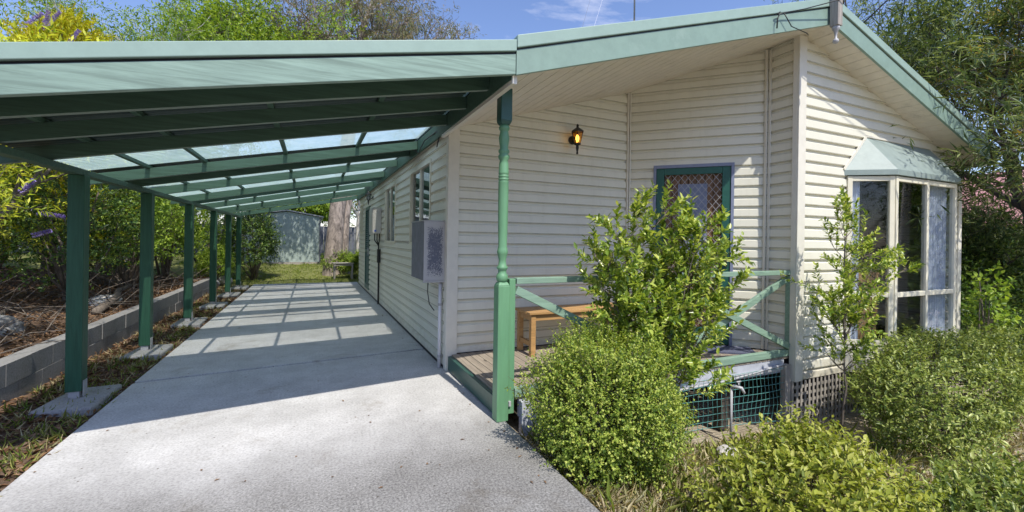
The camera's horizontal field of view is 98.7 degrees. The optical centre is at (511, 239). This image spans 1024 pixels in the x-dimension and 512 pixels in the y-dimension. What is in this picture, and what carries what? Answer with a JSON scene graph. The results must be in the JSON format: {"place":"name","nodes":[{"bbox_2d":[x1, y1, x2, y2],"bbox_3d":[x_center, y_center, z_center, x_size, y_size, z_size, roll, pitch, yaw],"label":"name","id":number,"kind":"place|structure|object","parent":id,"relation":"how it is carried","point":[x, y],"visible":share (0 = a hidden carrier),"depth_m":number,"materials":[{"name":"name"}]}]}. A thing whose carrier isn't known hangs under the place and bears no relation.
{"place":"outdoors","nodes":[
{"label":"outdoors","id":0,"kind":"place"},
{"bbox_2d":[194,254,358,283],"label":"lawn grass","id":1,"kind":"structure","parent":0,"point":[297,271],"depth_m":15.75,"materials":[{"name":"green plant"}]},
{"bbox_2d":[0,282,599,511],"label":"driveway","id":2,"kind":"structure","parent":0,"point":[237,406],"depth_m":3.34,"materials":[{"name":"grey concrete"}]},
{"bbox_2d":[492,89,512,422],"bbox_3d":[-0.069,0.121,3.671,0.127,2.755,0.107,1,0,-24],"label":"turned porch post","id":3,"kind":"object","parent":2,"relation":"on","point":[501,403],"visible":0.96,"depth_m":3.63,"materials":[{"name":"green paint"}]},
{"bbox_2d":[0,242,1023,511],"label":"ground","id":4,"kind":"structure","parent":0,"point":[850,420],"depth_m":5.68,"materials":[{"name":"soil"}]},
{"bbox_2d":[0,308,12,314],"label":"fallen log","id":5,"kind":"object","parent":4,"relation":"on","point":[2,312],"visible":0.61,"depth_m":5.54,"materials":[{"name":"wood"}]},
{"bbox_2d":[0,315,24,336],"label":"boulder","id":6,"kind":"object","parent":4,"relation":"on","point":[18,325],"visible":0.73,"depth_m":4.97,"materials":[{"name":"grey stone"}]},
{"bbox_2d":[0,168,37,281],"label":"bank shrub","id":7,"kind":"object","parent":4,"relation":"on","point":[10,275],"visible":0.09,"depth_m":7.07,"materials":[{"name":"green plant"}]},
{"bbox_2d":[0,144,79,225],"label":"flowering shrub","id":8,"kind":"object","parent":4,"relation":"on","point":[6,201],"visible":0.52,"depth_m":4.25,"materials":[{"name":"green plant"}]},
{"bbox_2d":[0,160,92,267],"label":"bank shrub","id":9,"kind":"object","parent":4,"relation":"on","point":[11,241],"depth_m":9.81,"materials":[{"name":"green plant"}]},
{"bbox_2d":[0,158,101,260],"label":"bank shrub","id":10,"kind":"object","parent":4,"relation":"on","point":[22,218],"visible":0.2,"depth_m":6.65,"materials":[{"name":"green plant"}]},
{"bbox_2d":[0,2,140,284],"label":"golden conifer","id":11,"kind":"object","parent":4,"relation":"on","point":[70,22],"visible":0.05,"depth_m":8.31,"materials":[{"name":"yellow plant"}]},
{"bbox_2d":[28,384,121,417],"bbox_3d":[-3.864,1.470,3.918,0.413,0.145,0.675,1,0,-24],"label":"footing pad","id":12,"kind":"object","parent":4,"relation":"on","point":[101,394],"visible":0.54,"depth_m":3.79,"materials":[{"name":"concrete"}]},
{"bbox_2d":[0,1,160,237],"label":"flowering shrub","id":13,"kind":"object","parent":4,"relation":"on","point":[27,187],"visible":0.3,"depth_m":5.50,"materials":[{"name":"green plant"}]},
{"bbox_2d":[0,146,162,301],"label":"bank shrub","id":14,"kind":"object","parent":4,"relation":"on","point":[112,240],"visible":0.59,"depth_m":6.91,"materials":[{"name":"green plant"}]},
{"bbox_2d":[4,156,180,272],"bbox_3d":[-12.419,-0.897,13.030,3.844,4.368,3.807,1,0,11],"label":"bank shrub","id":15,"kind":"object","parent":4,"relation":"on","point":[114,268],"depth_m":13.08,"materials":[{"name":"green plant"}]},
{"bbox_2d":[34,149,173,230],"bbox_3d":[-18.335,-2.990,18.147,7.026,7.636,8.069,1,0,-43],"label":"backdrop tree","id":16,"kind":"object","parent":4,"relation":"on","point":[152,161],"depth_m":18.46,"materials":[{"name":"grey plant"}]},
{"bbox_2d":[0,278,208,405],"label":"retaining wall","id":17,"kind":"structure","parent":4,"relation":"on","point":[24,372],"depth_m":4.74,"materials":[{"name":"grey concrete"}]},
{"bbox_2d":[88,294,122,306],"bbox_3d":[-6.665,0.984,7.160,0.393,0.176,0.701,1,0,-24],"label":"boulder","id":18,"kind":"object","parent":4,"relation":"on","point":[102,297],"visible":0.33,"depth_m":7.02,"materials":[{"name":"stone"}]},
{"bbox_2d":[20,152,199,289],"bbox_3d":[-8.023,-0.592,8.942,2.545,3.302,2.130,1,0,-24],"label":"bank shrub","id":19,"kind":"object","parent":4,"relation":"on","point":[158,220],"visible":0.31,"depth_m":8.95,"materials":[{"name":"green plant"}]},
{"bbox_2d":[90,284,131,314],"bbox_3d":[-6.805,0.980,7.566,0.192,0.198,3.049,1,0,-35],"label":"fallen log","id":20,"kind":"object","parent":4,"relation":"on","point":[104,307],"visible":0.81,"depth_m":6.77,"materials":[{"name":"wood"}]},
{"bbox_2d":[0,252,233,354],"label":"dry twigs","id":21,"kind":"object","parent":4,"relation":"on","point":[64,305],"visible":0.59,"depth_m":6.69,"materials":[{"name":"brown wood"}]},
{"bbox_2d":[0,284,245,480],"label":"verge grass","id":22,"kind":"structure","parent":4,"relation":"on","point":[58,434],"depth_m":3.63,"materials":[{"name":"plant"}]},
{"bbox_2d":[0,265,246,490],"bbox_3d":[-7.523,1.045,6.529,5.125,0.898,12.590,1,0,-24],"label":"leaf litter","id":23,"kind":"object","parent":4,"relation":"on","point":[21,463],"visible":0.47,"depth_m":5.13,"materials":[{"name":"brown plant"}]},
{"bbox_2d":[0,284,250,496],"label":"verge straw","id":24,"kind":"object","parent":4,"relation":"on","point":[57,391],"visible":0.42,"depth_m":4.43,"materials":[{"name":"brown plant"}]},
{"bbox_2d":[89,163,184,273],"bbox_3d":[-10.254,-0.589,11.836,2.817,3.502,2.731,1,0,-24],"label":"bank shrub","id":25,"kind":"object","parent":4,"relation":"on","point":[139,238],"visible":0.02,"depth_m":11.74,"materials":[{"name":"green plant"}]},
{"bbox_2d":[120,344,173,360],"bbox_3d":[-4.594,1.458,5.553,0.392,0.149,0.668,1,0,-24],"label":"footing pad","id":26,"kind":"object","parent":4,"relation":"on","point":[154,352],"visible":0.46,"depth_m":5.45,"materials":[{"name":"concrete"}]},
{"bbox_2d":[0,0,311,259],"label":"feathery tree","id":27,"kind":"object","parent":4,"relation":"on","point":[182,35],"visible":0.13,"depth_m":11.59,"materials":[{"name":"green plant"}]},
{"bbox_2d":[125,182,221,280],"bbox_3d":[-8.612,-0.400,10.871,1.940,2.860,1.929,1,0,26],"label":"bank shrub","id":28,"kind":"object","parent":4,"relation":"on","point":[179,240],"visible":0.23,"depth_m":10.78,"materials":[{"name":"green plant"}]},
{"bbox_2d":[6,224,355,254],"bbox_3d":[-9.802,0.195,24.140,30.190,1.920,0.060,1,0,-24],"label":"back fence","id":29,"kind":"object","parent":4,"relation":"on","point":[352,238],"visible":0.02,"depth_m":23.92,"materials":[{"name":"grey metal"}]},
{"bbox_2d":[128,147,243,249],"bbox_3d":[-17.987,-2.520,23.709,7.779,6.706,7.297,1,0,13],"label":"backdrop tree","id":30,"kind":"object","parent":4,"relation":"on","point":[185,154],"visible":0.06,"depth_m":22.72,"materials":[{"name":"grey plant"}]},
{"bbox_2d":[170,317,207,328],"bbox_3d":[-5.474,1.446,7.478,0.406,0.146,0.686,1,0,-24],"label":"footing pad","id":31,"kind":"object","parent":4,"relation":"on","point":[198,322],"visible":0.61,"depth_m":7.33,"materials":[{"name":"concrete"}]},
{"bbox_2d":[174,189,247,276],"bbox_3d":[-10.060,-0.244,14.413,2.373,3.043,1.905,1,0,-2],"label":"bank shrub","id":32,"kind":"object","parent":4,"relation":"on","point":[219,236],"visible":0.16,"depth_m":14.27,"materials":[{"name":"green plant"}]},
{"bbox_2d":[199,302,227,309],"bbox_3d":[-6.329,1.432,9.339,0.422,0.148,0.678,1,0,-24],"label":"footing pad","id":33,"kind":"object","parent":4,"relation":"on","point":[220,304],"visible":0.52,"depth_m":9.13,"materials":[{"name":"concrete"}]},
{"bbox_2d":[194,243,235,279],"bbox_3d":[-8.871,0.663,13.096,1.172,1.169,1.267,1,0,-24],"label":"bank shrub","id":34,"kind":"object","parent":4,"relation":"on","point":[206,260],"visible":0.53,"depth_m":12.92,"materials":[{"name":"green plant"}]},
{"bbox_2d":[218,276,232,284],"bbox_3d":[-8.908,1.266,13.478,0.595,0.349,0.502,1,0,-24],"label":"boulder","id":35,"kind":"object","parent":4,"relation":"on","point":[221,280],"visible":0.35,"depth_m":13.33,"materials":[{"name":"stone"}]},
{"bbox_2d":[217,292,240,297],"bbox_3d":[-7.092,1.420,11.012,0.429,0.150,0.696,1,0,-24],"label":"footing pad","id":36,"kind":"object","parent":4,"relation":"on","point":[233,294],"visible":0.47,"depth_m":10.88,"materials":[{"name":"concrete"}]},
{"bbox_2d":[231,286,248,289],"bbox_3d":[-7.811,1.411,12.575,0.427,0.146,0.652,1,0,-24],"label":"footing pad","id":37,"kind":"object","parent":4,"relation":"on","point":[241,287],"visible":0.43,"depth_m":12.42,"materials":[{"name":"concrete"}]},
{"bbox_2d":[99,0,388,268],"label":"broadleaf tree","id":38,"kind":"object","parent":4,"relation":"on","point":[255,31],"visible":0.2,"depth_m":14.77,"materials":[{"name":"green plant"}]},
{"bbox_2d":[217,202,285,279],"bbox_3d":[-8.669,-0.072,14.687,2.014,2.860,2.315,1,0,-24],"label":"bank shrub","id":39,"kind":"object","parent":4,"relation":"on","point":[265,234],"visible":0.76,"depth_m":14.44,"materials":[{"name":"green plant"}]},
{"bbox_2d":[244,210,323,263],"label":"garden shed","id":40,"kind":"structure","parent":4,"relation":"on","point":[301,231],"depth_m":18.87,"materials":[{"name":"grey metal"}]},
{"bbox_2d":[238,151,356,226],"bbox_3d":[-13.480,-2.171,27.816,6.991,6.142,6.572,1,0,-24],"label":"backdrop tree","id":41,"kind":"object","parent":4,"relation":"on","point":[321,210],"visible":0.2,"depth_m":26.74,"materials":[{"name":"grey plant"}]},
{"bbox_2d":[320,248,354,274],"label":"bank shrub","id":42,"kind":"object","parent":4,"relation":"on","point":[345,257],"visible":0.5,"depth_m":16.37,"materials":[{"name":"green plant"}]},
{"bbox_2d":[332,262,353,279],"bbox_3d":[-6.035,1.101,15.712,0.700,0.580,0.426,1,0,-24],"label":"garden bench","id":43,"kind":"object","parent":4,"relation":"on","point":[335,264],"visible":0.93,"depth_m":15.63,"materials":[{"name":"wood"}]},
{"bbox_2d":[345,249,359,277],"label":"bank shrub","id":44,"kind":"object","parent":4,"relation":"on","point":[354,259],"visible":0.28,"depth_m":15.90,"materials":[{"name":"green plant"}]},
{"bbox_2d":[332,159,394,217],"bbox_3d":[-8.665,-2.678,30.177,6.946,7.299,6.652,1,0,-24],"label":"backdrop tree","id":45,"kind":"object","parent":4,"relation":"on","point":[361,188],"visible":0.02,"depth_m":29.03,"materials":[{"name":"plant"}]},
{"bbox_2d":[336,134,393,250],"bbox_3d":[-6.790,-1.847,19.034,3.417,6.292,4.571,1,0,-4],"label":"pale trunk tree","id":46,"kind":"object","parent":4,"relation":"on","point":[357,239],"visible":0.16,"depth_m":19.35,"materials":[{"name":"brown plant"}]},
{"bbox_2d":[253,0,486,275],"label":"gum tree","id":47,"kind":"object","parent":4,"relation":"on","point":[337,234],"visible":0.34,"depth_m":17.06,"materials":[{"name":"green plant"}]},
{"bbox_2d":[505,311,702,504],"bbox_3d":[0.677,1.204,3.271,1.470,1.278,1.287,1,0,-24],"label":"box shrub","id":48,"kind":"object","parent":4,"relation":"on","point":[654,404],"visible":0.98,"depth_m":3.00,"materials":[{"name":"green plant"}]},
{"bbox_2d":[448,341,788,435],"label":"porch deck","id":49,"kind":"structure","parent":4,"relation":"on","point":[472,372],"depth_m":4.75,"materials":[{"name":"grey wood"}]},
{"bbox_2d":[515,302,617,356],"bbox_3d":[0.755,1.079,5.410,1.410,0.505,0.406,1,0,-24],"label":"timber bench","id":50,"kind":"object","parent":49,"relation":"on","point":[532,315],"visible":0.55,"depth_m":5.17,"materials":[{"name":"brown wood"}]},
{"bbox_2d":[507,270,790,413],"bbox_3d":[1.640,0.904,4.457,3.695,1.140,0.088,1,0,-24],"label":"porch railing","id":51,"kind":"object","parent":49,"relation":"on","point":[564,313],"visible":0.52,"depth_m":4.64,"materials":[{"name":"green paint"}]},
{"bbox_2d":[587,368,783,434],"bbox_3d":[1.927,1.760,4.542,2.744,0.625,0.025,1,0,-24],"label":"plastic netting","id":52,"kind":"object","parent":49,"relation":"attached to","point":[735,389],"visible":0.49,"depth_m":4.79,"materials":[{"name":"green plastic"}]},
{"bbox_2d":[703,345,755,354],"bbox_3d":[2.637,1.348,5.409,0.631,0.018,0.356,1,0,11],"label":"doormat","id":53,"kind":"object","parent":49,"relation":"on","point":[739,350],"visible":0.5,"depth_m":5.34,"materials":[{"name":"grey fabric"}]},
{"bbox_2d":[571,179,755,447],"bbox_3d":[1.337,0.648,3.844,1.637,2.393,1.224,1,0,9],"label":"leafy sapling","id":54,"kind":"object","parent":4,"relation":"on","point":[639,306],"visible":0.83,"depth_m":3.72,"materials":[{"name":"green plant"}]},
{"bbox_2d":[358,0,997,425],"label":"house","id":55,"kind":"structure","parent":4,"relation":"on","point":[762,130],"depth_m":5.50,"materials":[{"name":"white wood"}]},
{"bbox_2d":[0,39,516,398],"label":"carport","id":56,"kind":"object","parent":55,"relation":"attached to","point":[69,100],"visible":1,"depth_m":3.45,"materials":[{"name":"green metal"}]},
{"bbox_2d":[414,131,439,153],"bbox_3d":[-1.131,-1.217,5.711,0.069,0.174,1.261,1,0,-27],"label":"loose cable","id":57,"kind":"object","parent":56,"relation":"hanging from","point":[425,140],"visible":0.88,"depth_m":5.50,"materials":[{"name":"black rubber"}]},
{"bbox_2d":[360,203,363,232],"bbox_3d":[-4.647,-0.669,13.648,0.075,0.890,0.790,1,0,-24],"label":"window","id":58,"kind":"structure","parent":55,"relation":"in","point":[361,206],"depth_m":13.94,"materials":[{"name":"white glass"}]},
{"bbox_2d":[364,206,370,289],"bbox_3d":[-4.014,0.215,12.212,0.090,2.250,0.950,1,0,-25],"label":"side door","id":59,"kind":"structure","parent":55,"relation":"in","point":[366,284],"depth_m":12.37,"materials":[{"name":"teal paint"}]},
{"bbox_2d":[365,191,373,204],"bbox_3d":[-3.602,-1.067,11.099,0.194,0.346,0.134,1,0,-24],"label":"wall lantern","id":60,"kind":"object","parent":55,"relation":"attached to","point":[368,194],"depth_m":11.07,"materials":[{"name":"black metal"}]},
{"bbox_2d":[369,207,381,303],"bbox_3d":[-3.135,0.353,10.035,0.197,2.160,0.642,1,0,-24],"label":"meter box","id":61,"kind":"object","parent":55,"relation":"attached to","point":[375,217],"visible":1,"depth_m":9.79,"materials":[{"name":"grey metal"}]},
{"bbox_2d":[384,174,415,242],"bbox_3d":[-2.272,-0.509,8.769,0.355,1.450,1.550,1,0,-25],"label":"window","id":62,"kind":"structure","parent":55,"relation":"in","point":[393,185],"depth_m":8.69,"materials":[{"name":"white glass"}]},
{"bbox_2d":[359,136,441,200],"bbox_3d":[-2.827,-1.242,9.583,0.022,0.030,9.900,1,0,-24],"label":"eave cable","id":63,"kind":"object","parent":55,"relation":"attached to","point":[407,163],"visible":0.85,"depth_m":6.83,"materials":[{"name":"green metal"}]},
{"bbox_2d":[409,159,432,244],"bbox_3d":[-1.190,-0.493,6.394,0.355,1.450,1.630,1,0,-25],"label":"window","id":64,"kind":"structure","parent":55,"relation":"in","point":[428,163],"depth_m":6.35,"materials":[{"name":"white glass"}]},
{"bbox_2d":[411,220,444,309],"bbox_3d":[-1.030,0.321,5.343,0.255,1.096,0.686,1,0,-24],"label":"wall cabinet","id":65,"kind":"object","parent":55,"relation":"attached to","point":[428,252],"depth_m":5.05,"materials":[{"name":"metal"}]},
{"bbox_2d":[437,282,442,367],"bbox_3d":[-0.839,0.989,5.146,0.071,0.998,0.061,1,0,-24],"label":"waste pipe","id":66,"kind":"object","parent":55,"relation":"attached to","point":[439,354],"visible":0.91,"depth_m":5.12,"materials":[{"name":"white plastic"}]},
{"bbox_2d":[568,124,583,153],"bbox_3d":[0.818,-1.280,5.601,0.172,0.385,0.204,1,0,-24],"label":"wall lantern","id":67,"kind":"object","parent":55,"relation":"attached to","point":[572,139],"depth_m":5.56,"materials":[{"name":"black metal"}]},
{"bbox_2d":[652,162,734,345],"bbox_3d":[2.377,0.180,5.823,0.980,2.350,0.160,1,0,21],"label":"entrance door","id":68,"kind":"structure","parent":55,"relation":"in","point":[713,183],"depth_m":5.78,"materials":[{"name":"green wood"}]},
{"bbox_2d":[776,0,838,34],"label":"service cable","id":69,"kind":"object","parent":55,"relation":"attached to","point":[778,14],"visible":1,"depth_m":4.49,"materials":[{"name":"black rubber"}]},
{"bbox_2d":[830,0,842,43],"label":"gable bracket post","id":70,"kind":"object","parent":55,"relation":"attached to","point":[836,13],"visible":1,"depth_m":4.73,"materials":[{"name":"metal"}]},
{"bbox_2d":[843,135,960,371],"bbox_3d":[5.277,0.160,5.996,2.561,2.998,0.665,1,0,-25],"label":"bay window","id":71,"kind":"structure","parent":55,"relation":"in","point":[893,163],"depth_m":5.73,"materials":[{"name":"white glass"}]},
{"bbox_2d":[716,444,736,461],"bbox_3d":[2.055,2.042,4.159,0.322,0.202,0.206,1,0,-24],"label":"garden rock","id":72,"kind":"object","parent":4,"relation":"on","point":[721,447],"visible":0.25,"depth_m":4.12,"materials":[{"name":"stone"}]},
{"bbox_2d":[729,381,745,440],"bbox_3d":[2.358,1.815,4.598,0.147,0.681,0.057,1,0,28],"label":"garden tap","id":73,"kind":"object","parent":4,"relation":"on","point":[732,387],"visible":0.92,"depth_m":4.62,"materials":[{"name":"metal"}]},
{"bbox_2d":[519,413,1023,511],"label":"dry grass","id":74,"kind":"structure","parent":4,"relation":"on","point":[627,500],"depth_m":3.44,"materials":[{"name":"green plant"}]},
{"bbox_2d":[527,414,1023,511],"bbox_3d":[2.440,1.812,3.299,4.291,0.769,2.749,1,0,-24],"label":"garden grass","id":75,"kind":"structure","parent":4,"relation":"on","point":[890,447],"depth_m":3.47,"materials":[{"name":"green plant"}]},
{"bbox_2d":[665,401,956,511],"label":"lime shrub","id":76,"kind":"object","parent":4,"relation":"on","point":[802,460],"visible":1,"depth_m":2.59,"materials":[{"name":"green plant"}]},
{"bbox_2d":[779,185,924,438],"bbox_3d":[3.742,0.772,4.771,1.507,2.729,0.923,1,0,-24],"label":"leafy sapling","id":77,"kind":"object","parent":4,"relation":"on","point":[852,315],"visible":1,"depth_m":4.58,"materials":[{"name":"green plant"}]},
{"bbox_2d":[771,0,1008,171],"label":"banksia tree","id":78,"kind":"object","parent":4,"relation":"on","point":[887,10],"visible":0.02,"depth_m":11.72,"materials":[{"name":"green plant"}]},
{"bbox_2d":[837,316,1023,467],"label":"azalea bush","id":79,"kind":"object","parent":4,"relation":"on","point":[960,350],"visible":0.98,"depth_m":4.57,"materials":[{"name":"green plant"}]},
{"bbox_2d":[846,0,1023,378],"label":"banksia tree","id":80,"kind":"object","parent":4,"relation":"on","point":[925,44],"visible":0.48,"depth_m":6.30,"materials":[{"name":"green plant"}]},
{"bbox_2d":[899,438,1023,511],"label":"grey green shrub","id":81,"kind":"object","parent":4,"relation":"on","point":[997,477],"visible":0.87,"depth_m":3.16,"materials":[{"name":"green plant"}]},
{"bbox_2d":[922,0,1023,169],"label":"banksia tree","id":82,"kind":"object","parent":4,"relation":"on","point":[1000,12],"visible":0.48,"depth_m":6.40,"materials":[{"name":"green plant"}]},
{"bbox_2d":[960,178,1023,362],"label":"understorey tree","id":83,"kind":"object","parent":4,"relation":"on","point":[971,221],"visible":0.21,"depth_m":8.28,"materials":[{"name":"green plant"}]},
{"bbox_2d":[960,257,1023,387],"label":"climbing rose","id":84,"kind":"object","parent":4,"relation":"on","point":[979,319],"visible":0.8,"depth_m":6.64,"materials":[{"name":"green plant"}]},
{"bbox_2d":[960,218,1023,366],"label":"understorey tree","id":85,"kind":"object","parent":4,"relation":"on","point":[965,265],"visible":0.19,"depth_m":7.94,"materials":[{"name":"green plant"}]},
{"bbox_2d":[960,281,1023,371],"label":"hedge shrub","id":86,"kind":"object","parent":4,"relation":"on","point":[991,303],"visible":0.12,"depth_m":7.32,"materials":[{"name":"green plant"}]},
{"bbox_2d":[960,263,1023,354],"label":"hedge shrub","id":87,"kind":"object","parent":4,"relation":"on","point":[1021,290],"visible":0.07,"depth_m":8.18,"materials":[{"name":"green plant"}]},
{"bbox_2d":[962,170,1023,320],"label":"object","id":88,"kind":"structure","parent":4,"relation":"on","point":[998,178],"depth_m":13.16,"materials":[{"name":"pink"}]},
{"bbox_2d":[0,0,1023,231],"label":"sky","id":89,"kind":"structure","parent":0,"point":[498,19],"materials":[{"name":"blue"}]}
]}

